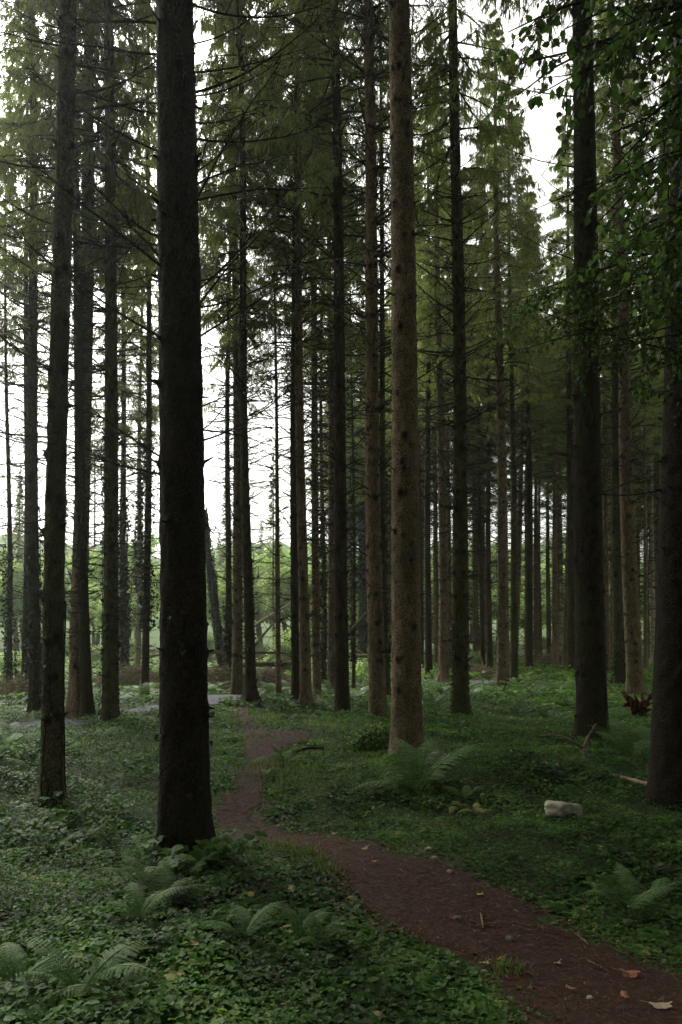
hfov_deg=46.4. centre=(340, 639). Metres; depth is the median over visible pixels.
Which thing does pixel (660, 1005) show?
fallen leaf
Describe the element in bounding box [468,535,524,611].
broadleaf tree
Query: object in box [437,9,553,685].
spruce tree
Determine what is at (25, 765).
fern
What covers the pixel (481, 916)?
twig
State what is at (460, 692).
spruce tree
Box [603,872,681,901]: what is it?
fern
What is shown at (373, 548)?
spruce tree
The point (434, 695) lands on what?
fern
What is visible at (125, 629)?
spruce tree
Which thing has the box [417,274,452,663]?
spruce tree
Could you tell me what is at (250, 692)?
spruce tree
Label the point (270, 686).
fern
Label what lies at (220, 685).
fern
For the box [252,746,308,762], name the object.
fern
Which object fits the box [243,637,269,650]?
bush
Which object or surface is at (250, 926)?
fern
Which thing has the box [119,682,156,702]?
fern
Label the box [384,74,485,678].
spruce tree
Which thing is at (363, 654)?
fallen log
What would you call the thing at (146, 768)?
bramble
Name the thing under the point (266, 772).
fern
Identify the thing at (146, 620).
spruce tree
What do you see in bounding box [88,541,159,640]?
broadleaf tree
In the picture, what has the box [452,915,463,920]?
stone
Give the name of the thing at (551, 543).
spruce tree
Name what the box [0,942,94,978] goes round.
fern
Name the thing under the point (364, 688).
fern
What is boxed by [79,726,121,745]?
fern
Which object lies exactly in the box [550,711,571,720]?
fern
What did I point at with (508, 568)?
broadleaf tree
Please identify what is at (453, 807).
fern
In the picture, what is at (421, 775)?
fern
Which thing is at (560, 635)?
spruce tree
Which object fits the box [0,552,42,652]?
broadleaf tree
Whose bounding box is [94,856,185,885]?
fern
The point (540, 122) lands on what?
sky
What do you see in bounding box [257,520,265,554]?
spruce tree
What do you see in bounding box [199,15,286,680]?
spruce tree
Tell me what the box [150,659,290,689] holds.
brush pile
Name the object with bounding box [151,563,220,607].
broadleaf tree
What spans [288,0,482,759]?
spruce tree
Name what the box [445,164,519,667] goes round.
spruce tree
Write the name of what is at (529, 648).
spruce tree
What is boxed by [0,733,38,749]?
fern
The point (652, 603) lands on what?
spruce tree
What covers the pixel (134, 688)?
fern
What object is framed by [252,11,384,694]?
spruce tree
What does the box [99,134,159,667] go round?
spruce tree
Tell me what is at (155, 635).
hills
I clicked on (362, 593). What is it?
spruce tree
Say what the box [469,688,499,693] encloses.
fern
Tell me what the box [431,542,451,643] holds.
broadleaf tree
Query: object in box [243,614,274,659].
fallen log
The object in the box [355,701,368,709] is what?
fern
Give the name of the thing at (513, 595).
spruce tree
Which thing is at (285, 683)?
fern
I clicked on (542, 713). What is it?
fern
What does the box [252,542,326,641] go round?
broadleaf tree
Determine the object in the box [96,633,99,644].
broadleaf tree
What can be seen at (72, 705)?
spruce tree
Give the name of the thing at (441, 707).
fern
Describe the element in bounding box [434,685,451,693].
fern
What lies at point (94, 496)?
spruce tree
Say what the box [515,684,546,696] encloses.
fern
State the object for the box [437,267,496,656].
spruce tree
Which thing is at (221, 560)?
spruce tree
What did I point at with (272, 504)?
spruce tree
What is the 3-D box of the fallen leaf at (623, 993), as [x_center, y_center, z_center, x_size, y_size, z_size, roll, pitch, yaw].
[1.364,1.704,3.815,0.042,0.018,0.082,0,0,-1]
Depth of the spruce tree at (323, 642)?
29.51 m
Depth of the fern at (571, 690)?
21.91 m
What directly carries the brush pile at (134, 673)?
on the ground at (542, 918)
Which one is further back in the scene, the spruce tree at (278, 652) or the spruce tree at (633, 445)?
the spruce tree at (633, 445)
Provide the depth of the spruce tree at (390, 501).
50.56 m
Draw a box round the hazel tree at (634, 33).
[487,0,681,347]
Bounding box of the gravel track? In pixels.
[0,672,564,731]
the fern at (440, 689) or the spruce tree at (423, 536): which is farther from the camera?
the spruce tree at (423, 536)
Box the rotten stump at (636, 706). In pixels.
[621,689,651,716]
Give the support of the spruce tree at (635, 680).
on the ground at (542, 918)
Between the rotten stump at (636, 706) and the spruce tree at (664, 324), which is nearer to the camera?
the rotten stump at (636, 706)
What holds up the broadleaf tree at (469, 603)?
on the ground at (542, 918)
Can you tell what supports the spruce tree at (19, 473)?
on the ground at (542, 918)
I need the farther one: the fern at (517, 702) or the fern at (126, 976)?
the fern at (517, 702)
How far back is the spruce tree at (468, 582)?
59.20 m
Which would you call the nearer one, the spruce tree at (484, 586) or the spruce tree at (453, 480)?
the spruce tree at (453, 480)
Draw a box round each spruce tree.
[0,0,104,713]
[0,0,156,719]
[0,0,158,718]
[0,0,209,724]
[0,0,216,811]
[0,0,339,870]
[0,1,73,679]
[0,146,42,686]
[12,479,23,649]
[13,468,23,561]
[64,488,70,615]
[89,400,101,645]
[91,124,156,672]
[94,533,103,586]
[95,0,203,694]
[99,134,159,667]
[127,533,136,642]
[157,0,309,703]
[193,0,304,694]
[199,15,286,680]
[205,507,224,666]
[215,532,224,568]
[216,0,379,706]
[217,488,232,591]
[224,0,352,699]
[224,182,321,696]
[231,0,433,714]
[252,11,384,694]
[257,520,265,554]
[261,454,285,645]
[268,0,465,720]
[276,2,390,694]
[278,131,355,682]
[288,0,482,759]
[305,293,364,609]
[306,336,359,611]
[306,373,364,579]
[314,0,450,696]
[320,169,389,688]
[346,316,367,653]
[346,376,366,655]
[347,293,387,600]
[347,363,387,585]
[348,395,357,608]
[355,254,436,597]
[356,297,391,648]
[377,0,534,717]
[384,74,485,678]
[385,277,391,627]
[386,187,445,666]
[389,18,476,682]
[417,195,485,668]
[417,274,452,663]
[419,166,496,653]
[420,402,437,639]
[421,370,437,643]
[422,164,452,667]
[425,243,485,609]
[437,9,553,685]
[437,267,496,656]
[437,423,485,650]
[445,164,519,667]
[450,127,531,670]
[468,261,537,663]
[468,284,496,656]
[468,404,493,652]
[469,47,556,683]
[469,473,496,652]
[480,0,669,743]
[485,174,564,670]
[494,207,554,655]
[494,285,533,638]
[495,250,552,659]
[517,293,563,658]
[522,434,552,655]
[524,244,573,665]
[526,9,681,810]
[526,115,611,673]
[532,230,610,669]
[533,355,563,653]
[533,442,565,629]
[538,337,566,637]
[540,320,566,644]
[542,280,573,609]
[546,0,672,697]
[550,470,565,650]
[554,0,664,683]
[557,266,611,592]
[564,133,650,671]
[600,297,647,661]
[602,251,651,571]
[602,480,641,582]
[629,185,663,669]
[630,197,664,647]
[632,306,663,658]
[633,332,656,646]
[633,351,657,658]
[636,351,663,657]
[637,139,670,510]
[639,20,673,536]
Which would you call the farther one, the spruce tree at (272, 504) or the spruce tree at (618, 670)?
the spruce tree at (272, 504)
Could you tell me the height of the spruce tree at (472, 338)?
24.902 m
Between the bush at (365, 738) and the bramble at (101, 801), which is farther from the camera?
the bush at (365, 738)
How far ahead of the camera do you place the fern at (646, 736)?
11.57 m
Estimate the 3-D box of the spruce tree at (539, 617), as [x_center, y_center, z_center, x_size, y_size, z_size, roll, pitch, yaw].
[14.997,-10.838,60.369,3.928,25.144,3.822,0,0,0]
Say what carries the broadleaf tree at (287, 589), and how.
on the ground at (542, 918)
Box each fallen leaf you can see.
[611,967,639,977]
[620,990,628,997]
[641,1000,671,1008]
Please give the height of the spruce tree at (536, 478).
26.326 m
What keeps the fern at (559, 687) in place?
on the ground at (542, 918)
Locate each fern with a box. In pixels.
[0,722,36,734]
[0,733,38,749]
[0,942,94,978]
[2,756,72,779]
[11,938,154,992]
[44,953,164,1001]
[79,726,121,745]
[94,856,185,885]
[110,882,186,925]
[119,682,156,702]
[122,862,221,901]
[130,834,229,876]
[131,683,159,691]
[196,900,289,941]
[208,685,222,694]
[215,682,229,690]
[251,768,282,777]
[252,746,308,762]
[260,682,288,690]
[265,902,334,936]
[281,680,290,692]
[292,907,347,945]
[313,680,333,695]
[325,689,366,696]
[349,737,498,795]
[351,685,368,693]
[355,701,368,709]
[423,692,448,702]
[423,700,456,710]
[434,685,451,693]
[439,801,465,814]
[442,785,486,801]
[458,802,491,813]
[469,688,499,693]
[495,694,528,712]
[497,680,538,686]
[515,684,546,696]
[522,708,564,718]
[534,683,575,689]
[548,694,575,704]
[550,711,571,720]
[555,678,575,693]
[555,681,575,692]
[579,864,680,915]
[585,718,649,755]
[593,728,637,740]
[602,725,650,750]
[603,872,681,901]
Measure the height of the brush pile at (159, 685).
1.124 m
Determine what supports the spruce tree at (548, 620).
on the ground at (542, 918)
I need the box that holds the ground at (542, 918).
[0,648,681,1023]
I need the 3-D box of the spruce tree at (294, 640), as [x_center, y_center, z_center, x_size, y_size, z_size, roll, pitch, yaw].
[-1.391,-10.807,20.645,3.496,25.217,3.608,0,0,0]
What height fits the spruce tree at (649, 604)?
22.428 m
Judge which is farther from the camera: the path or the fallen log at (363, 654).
the fallen log at (363, 654)
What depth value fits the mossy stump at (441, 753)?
9.58 m
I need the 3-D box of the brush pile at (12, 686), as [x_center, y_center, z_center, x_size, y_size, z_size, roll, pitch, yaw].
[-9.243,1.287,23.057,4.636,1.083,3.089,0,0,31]
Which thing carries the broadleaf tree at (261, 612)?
on the ground at (542, 918)
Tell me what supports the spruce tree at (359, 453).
on the ground at (542, 918)
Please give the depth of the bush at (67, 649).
60.26 m
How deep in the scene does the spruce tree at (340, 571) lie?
17.51 m
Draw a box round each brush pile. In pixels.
[0,668,66,696]
[67,657,159,686]
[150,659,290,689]
[151,680,216,692]
[207,655,216,662]
[224,656,290,690]
[243,654,266,660]
[434,658,523,679]
[519,635,551,649]
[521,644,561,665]
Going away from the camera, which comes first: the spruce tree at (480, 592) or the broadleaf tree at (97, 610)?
the spruce tree at (480, 592)
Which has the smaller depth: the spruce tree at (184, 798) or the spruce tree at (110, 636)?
the spruce tree at (184, 798)
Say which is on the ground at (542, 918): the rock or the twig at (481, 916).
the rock
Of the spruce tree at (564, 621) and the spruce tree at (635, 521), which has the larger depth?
the spruce tree at (635, 521)
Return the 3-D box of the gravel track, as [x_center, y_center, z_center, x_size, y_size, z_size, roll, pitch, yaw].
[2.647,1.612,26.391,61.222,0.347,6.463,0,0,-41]
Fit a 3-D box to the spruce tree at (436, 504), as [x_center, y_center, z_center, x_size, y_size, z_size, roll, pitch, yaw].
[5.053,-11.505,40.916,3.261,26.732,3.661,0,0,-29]
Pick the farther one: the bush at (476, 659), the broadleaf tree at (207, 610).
the broadleaf tree at (207, 610)
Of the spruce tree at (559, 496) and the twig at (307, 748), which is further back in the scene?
the spruce tree at (559, 496)
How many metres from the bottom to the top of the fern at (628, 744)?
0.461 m
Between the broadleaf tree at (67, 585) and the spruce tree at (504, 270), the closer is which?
the spruce tree at (504, 270)
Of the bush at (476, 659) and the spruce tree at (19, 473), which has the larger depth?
the spruce tree at (19, 473)
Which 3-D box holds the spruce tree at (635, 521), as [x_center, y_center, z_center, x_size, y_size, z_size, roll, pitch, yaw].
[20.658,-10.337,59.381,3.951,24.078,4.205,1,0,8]
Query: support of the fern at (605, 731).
on the ground at (542, 918)
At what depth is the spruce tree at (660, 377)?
35.59 m
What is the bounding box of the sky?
[0,0,672,558]
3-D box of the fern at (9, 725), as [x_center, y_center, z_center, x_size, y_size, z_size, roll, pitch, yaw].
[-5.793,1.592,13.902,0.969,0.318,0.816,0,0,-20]
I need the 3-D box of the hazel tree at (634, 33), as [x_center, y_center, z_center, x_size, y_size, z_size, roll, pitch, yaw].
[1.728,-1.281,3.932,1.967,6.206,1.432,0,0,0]
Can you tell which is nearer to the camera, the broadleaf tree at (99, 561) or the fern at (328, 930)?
the fern at (328, 930)
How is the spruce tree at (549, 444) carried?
on the ground at (542, 918)
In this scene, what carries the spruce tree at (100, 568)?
on the ground at (542, 918)
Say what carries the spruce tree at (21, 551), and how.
on the ground at (542, 918)
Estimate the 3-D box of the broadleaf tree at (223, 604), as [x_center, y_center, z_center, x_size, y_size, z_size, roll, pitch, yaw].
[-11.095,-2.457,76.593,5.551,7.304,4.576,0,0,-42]
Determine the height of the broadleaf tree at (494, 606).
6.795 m
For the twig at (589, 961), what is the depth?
4.19 m
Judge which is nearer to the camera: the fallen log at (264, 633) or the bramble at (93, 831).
the bramble at (93, 831)
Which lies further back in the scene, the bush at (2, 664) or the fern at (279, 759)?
the bush at (2, 664)
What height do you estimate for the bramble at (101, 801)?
0.364 m
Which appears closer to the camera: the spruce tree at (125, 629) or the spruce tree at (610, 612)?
the spruce tree at (125, 629)
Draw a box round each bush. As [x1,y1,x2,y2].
[0,650,21,670]
[40,635,68,655]
[67,644,101,661]
[118,638,156,654]
[207,632,214,649]
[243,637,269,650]
[263,628,299,661]
[284,629,311,651]
[349,658,391,678]
[468,651,495,665]
[486,634,520,654]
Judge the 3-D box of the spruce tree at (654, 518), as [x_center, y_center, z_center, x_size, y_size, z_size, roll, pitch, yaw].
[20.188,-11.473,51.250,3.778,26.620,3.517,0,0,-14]
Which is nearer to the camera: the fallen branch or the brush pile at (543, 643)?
the fallen branch
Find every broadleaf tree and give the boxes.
[0,547,66,650]
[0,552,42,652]
[39,549,101,638]
[68,585,101,650]
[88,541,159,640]
[88,582,136,635]
[90,534,158,596]
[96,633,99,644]
[99,580,159,631]
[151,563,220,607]
[154,566,225,614]
[206,587,210,616]
[207,567,225,625]
[207,578,243,627]
[223,547,289,647]
[232,549,274,645]
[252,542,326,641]
[254,560,327,633]
[282,567,327,624]
[309,566,358,623]
[320,604,358,638]
[423,557,451,639]
[424,560,479,624]
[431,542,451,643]
[432,543,495,641]
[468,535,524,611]
[478,583,524,631]
[491,544,533,621]
[509,586,551,632]
[521,565,551,649]
[541,557,551,624]
[541,560,609,601]
[609,566,643,607]
[640,575,650,627]
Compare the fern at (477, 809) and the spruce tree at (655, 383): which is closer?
the fern at (477, 809)
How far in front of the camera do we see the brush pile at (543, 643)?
99.40 m
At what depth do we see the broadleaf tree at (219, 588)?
73.18 m
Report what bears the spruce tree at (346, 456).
on the ground at (542, 918)
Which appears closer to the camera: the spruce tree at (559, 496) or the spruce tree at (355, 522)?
the spruce tree at (559, 496)
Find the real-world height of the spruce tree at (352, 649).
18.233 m
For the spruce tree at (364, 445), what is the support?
on the ground at (542, 918)
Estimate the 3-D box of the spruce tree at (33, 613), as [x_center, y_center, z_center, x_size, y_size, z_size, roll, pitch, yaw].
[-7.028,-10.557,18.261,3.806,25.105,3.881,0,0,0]
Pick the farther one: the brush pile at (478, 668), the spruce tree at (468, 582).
the spruce tree at (468, 582)
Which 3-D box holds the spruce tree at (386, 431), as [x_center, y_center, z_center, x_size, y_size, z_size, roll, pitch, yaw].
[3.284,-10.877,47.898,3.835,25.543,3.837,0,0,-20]
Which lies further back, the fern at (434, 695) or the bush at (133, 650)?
the bush at (133, 650)
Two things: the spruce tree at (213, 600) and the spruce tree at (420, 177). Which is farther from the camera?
the spruce tree at (213, 600)
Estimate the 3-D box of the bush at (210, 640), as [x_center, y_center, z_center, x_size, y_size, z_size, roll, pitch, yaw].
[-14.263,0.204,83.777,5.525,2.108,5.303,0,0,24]
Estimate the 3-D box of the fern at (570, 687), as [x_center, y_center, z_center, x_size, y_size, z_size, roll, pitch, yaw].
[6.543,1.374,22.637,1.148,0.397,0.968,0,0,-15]
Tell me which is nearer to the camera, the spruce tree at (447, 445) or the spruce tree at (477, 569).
the spruce tree at (447, 445)
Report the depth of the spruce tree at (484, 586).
50.67 m
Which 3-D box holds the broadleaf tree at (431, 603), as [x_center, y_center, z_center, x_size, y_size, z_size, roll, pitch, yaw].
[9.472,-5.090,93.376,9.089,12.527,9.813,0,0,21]
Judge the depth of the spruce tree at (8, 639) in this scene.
27.66 m
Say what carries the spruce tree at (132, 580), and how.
on the ground at (542, 918)
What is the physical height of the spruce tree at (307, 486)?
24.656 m
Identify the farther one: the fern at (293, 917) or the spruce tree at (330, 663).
the spruce tree at (330, 663)
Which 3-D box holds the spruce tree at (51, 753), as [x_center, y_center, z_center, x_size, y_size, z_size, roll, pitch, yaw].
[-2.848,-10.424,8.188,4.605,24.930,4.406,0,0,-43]
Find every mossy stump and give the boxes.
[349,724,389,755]
[423,751,452,769]
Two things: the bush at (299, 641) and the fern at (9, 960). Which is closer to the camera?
the fern at (9, 960)
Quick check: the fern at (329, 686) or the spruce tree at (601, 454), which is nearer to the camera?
the fern at (329, 686)
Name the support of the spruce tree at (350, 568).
on the ground at (542, 918)
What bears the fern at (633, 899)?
on the ground at (542, 918)
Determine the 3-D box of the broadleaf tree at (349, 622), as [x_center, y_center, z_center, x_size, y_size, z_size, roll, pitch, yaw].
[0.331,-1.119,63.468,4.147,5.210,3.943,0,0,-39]
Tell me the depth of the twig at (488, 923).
4.65 m
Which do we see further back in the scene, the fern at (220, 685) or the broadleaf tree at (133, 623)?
the broadleaf tree at (133, 623)
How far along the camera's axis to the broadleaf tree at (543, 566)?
106.57 m
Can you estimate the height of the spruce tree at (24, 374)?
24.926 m
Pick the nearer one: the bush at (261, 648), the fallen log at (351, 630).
the fallen log at (351, 630)
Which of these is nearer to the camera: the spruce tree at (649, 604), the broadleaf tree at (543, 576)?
the spruce tree at (649, 604)
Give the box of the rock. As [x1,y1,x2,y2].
[544,800,582,819]
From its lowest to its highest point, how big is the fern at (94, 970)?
0.215 m
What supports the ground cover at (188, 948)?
on the ground at (542, 918)
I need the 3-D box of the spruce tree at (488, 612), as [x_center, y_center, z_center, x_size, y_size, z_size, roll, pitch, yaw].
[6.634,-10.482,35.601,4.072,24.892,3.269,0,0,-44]
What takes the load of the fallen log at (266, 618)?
on the ground at (542, 918)
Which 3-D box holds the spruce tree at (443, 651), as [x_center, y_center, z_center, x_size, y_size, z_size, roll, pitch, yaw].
[3.445,-10.693,29.556,3.511,25.220,3.597,-1,0,0]
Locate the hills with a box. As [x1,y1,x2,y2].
[0,533,650,648]
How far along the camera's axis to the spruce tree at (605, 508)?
36.28 m
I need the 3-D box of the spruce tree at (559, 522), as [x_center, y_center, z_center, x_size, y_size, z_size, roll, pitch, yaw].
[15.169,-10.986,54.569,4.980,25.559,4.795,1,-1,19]
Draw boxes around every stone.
[430,856,439,859]
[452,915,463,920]
[505,935,514,941]
[622,919,635,924]
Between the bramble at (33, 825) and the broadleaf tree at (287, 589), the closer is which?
the bramble at (33, 825)
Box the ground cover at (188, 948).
[0,652,681,1023]
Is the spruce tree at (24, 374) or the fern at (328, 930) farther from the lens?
the spruce tree at (24, 374)
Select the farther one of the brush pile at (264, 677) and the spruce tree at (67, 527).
the spruce tree at (67, 527)
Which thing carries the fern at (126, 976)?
on the ground at (542, 918)
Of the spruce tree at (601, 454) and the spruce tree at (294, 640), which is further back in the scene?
the spruce tree at (601, 454)
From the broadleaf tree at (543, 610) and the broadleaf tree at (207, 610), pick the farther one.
the broadleaf tree at (543, 610)
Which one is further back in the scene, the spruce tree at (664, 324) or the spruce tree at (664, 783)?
the spruce tree at (664, 324)
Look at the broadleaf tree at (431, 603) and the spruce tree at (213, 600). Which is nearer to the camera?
the spruce tree at (213, 600)
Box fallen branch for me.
[538,723,646,785]
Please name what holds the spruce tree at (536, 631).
on the ground at (542, 918)
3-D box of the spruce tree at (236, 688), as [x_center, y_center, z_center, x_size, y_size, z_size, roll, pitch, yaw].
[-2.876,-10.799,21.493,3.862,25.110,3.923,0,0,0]
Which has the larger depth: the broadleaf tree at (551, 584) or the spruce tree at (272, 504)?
the broadleaf tree at (551, 584)
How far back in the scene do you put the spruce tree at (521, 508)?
40.97 m
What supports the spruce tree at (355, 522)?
on the ground at (542, 918)
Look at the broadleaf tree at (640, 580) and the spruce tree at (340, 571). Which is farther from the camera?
the broadleaf tree at (640, 580)
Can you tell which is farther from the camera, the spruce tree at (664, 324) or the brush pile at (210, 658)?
the brush pile at (210, 658)
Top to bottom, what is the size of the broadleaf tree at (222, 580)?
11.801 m
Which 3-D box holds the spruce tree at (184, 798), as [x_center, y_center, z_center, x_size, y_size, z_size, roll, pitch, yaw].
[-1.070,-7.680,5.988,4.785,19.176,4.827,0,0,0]
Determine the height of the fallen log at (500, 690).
0.624 m
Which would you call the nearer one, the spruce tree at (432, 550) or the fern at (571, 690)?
the fern at (571, 690)
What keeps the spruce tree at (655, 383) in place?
on the ground at (542, 918)
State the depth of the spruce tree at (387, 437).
41.85 m
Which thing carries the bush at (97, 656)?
on the ground at (542, 918)
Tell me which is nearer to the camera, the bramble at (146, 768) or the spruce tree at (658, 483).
the bramble at (146, 768)
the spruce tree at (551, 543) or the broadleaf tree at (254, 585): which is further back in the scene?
the broadleaf tree at (254, 585)
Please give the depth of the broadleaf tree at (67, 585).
89.23 m
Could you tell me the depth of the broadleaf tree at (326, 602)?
78.63 m
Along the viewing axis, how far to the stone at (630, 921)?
4.84 m
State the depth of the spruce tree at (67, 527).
87.29 m
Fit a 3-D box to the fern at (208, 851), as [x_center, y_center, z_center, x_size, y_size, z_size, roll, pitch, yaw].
[-1.084,1.472,5.427,0.601,0.255,0.599,0,0,-42]
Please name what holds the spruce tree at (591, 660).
on the ground at (542, 918)
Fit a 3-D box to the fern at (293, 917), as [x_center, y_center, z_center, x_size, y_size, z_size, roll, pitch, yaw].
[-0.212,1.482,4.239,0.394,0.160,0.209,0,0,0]
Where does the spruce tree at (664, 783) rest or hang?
on the ground at (542, 918)
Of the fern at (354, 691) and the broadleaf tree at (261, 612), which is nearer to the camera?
the fern at (354, 691)
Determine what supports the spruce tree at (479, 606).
on the ground at (542, 918)
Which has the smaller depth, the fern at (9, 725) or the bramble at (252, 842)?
the bramble at (252, 842)
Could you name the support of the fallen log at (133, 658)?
on the ground at (542, 918)
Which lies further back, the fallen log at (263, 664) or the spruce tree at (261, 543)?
the spruce tree at (261, 543)
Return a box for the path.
[212,707,681,1023]
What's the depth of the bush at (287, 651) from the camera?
43.94 m
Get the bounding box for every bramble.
[0,795,132,852]
[0,804,74,861]
[8,781,132,820]
[95,750,158,783]
[154,828,267,861]
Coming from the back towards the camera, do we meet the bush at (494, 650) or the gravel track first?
the bush at (494, 650)
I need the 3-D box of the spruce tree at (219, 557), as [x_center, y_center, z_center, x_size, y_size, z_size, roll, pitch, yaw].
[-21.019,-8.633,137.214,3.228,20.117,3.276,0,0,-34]
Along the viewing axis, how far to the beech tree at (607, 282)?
7.98 m
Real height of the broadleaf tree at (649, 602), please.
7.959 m
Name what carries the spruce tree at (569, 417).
on the ground at (542, 918)
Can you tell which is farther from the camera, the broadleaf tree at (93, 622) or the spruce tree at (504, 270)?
the broadleaf tree at (93, 622)
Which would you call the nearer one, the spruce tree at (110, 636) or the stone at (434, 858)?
the stone at (434, 858)
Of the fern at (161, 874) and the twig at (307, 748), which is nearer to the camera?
the fern at (161, 874)
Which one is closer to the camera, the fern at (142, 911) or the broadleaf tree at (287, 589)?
the fern at (142, 911)
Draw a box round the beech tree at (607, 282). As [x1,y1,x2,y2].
[485,182,681,426]
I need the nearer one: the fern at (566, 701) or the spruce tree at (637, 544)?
the fern at (566, 701)
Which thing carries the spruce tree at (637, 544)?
on the ground at (542, 918)
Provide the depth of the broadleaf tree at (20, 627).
86.65 m
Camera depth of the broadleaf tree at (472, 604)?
108.87 m
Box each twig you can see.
[287,746,323,755]
[476,921,500,926]
[480,912,483,927]
[587,959,609,971]
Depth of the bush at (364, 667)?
33.07 m
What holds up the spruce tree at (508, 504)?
on the ground at (542, 918)
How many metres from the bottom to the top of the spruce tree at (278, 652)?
14.198 m
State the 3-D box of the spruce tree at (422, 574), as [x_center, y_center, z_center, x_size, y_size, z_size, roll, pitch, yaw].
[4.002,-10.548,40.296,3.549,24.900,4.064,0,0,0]
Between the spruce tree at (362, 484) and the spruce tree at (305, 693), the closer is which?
the spruce tree at (305, 693)
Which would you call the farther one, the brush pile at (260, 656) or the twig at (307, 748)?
the brush pile at (260, 656)
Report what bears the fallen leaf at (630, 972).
on the path
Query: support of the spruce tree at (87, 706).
on the ground at (542, 918)
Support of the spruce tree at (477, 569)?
on the ground at (542, 918)
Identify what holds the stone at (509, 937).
on the path
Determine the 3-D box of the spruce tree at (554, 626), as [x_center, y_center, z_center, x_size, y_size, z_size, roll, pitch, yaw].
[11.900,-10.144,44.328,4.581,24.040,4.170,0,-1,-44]
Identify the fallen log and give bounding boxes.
[129,640,158,660]
[208,598,290,656]
[210,641,282,656]
[231,650,311,669]
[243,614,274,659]
[348,611,366,636]
[356,650,390,670]
[480,674,512,692]
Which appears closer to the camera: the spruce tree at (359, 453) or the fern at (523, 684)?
the fern at (523, 684)
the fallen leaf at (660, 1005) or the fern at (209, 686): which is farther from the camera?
the fern at (209, 686)
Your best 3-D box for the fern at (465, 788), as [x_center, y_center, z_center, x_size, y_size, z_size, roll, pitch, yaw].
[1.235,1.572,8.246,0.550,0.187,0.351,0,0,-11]

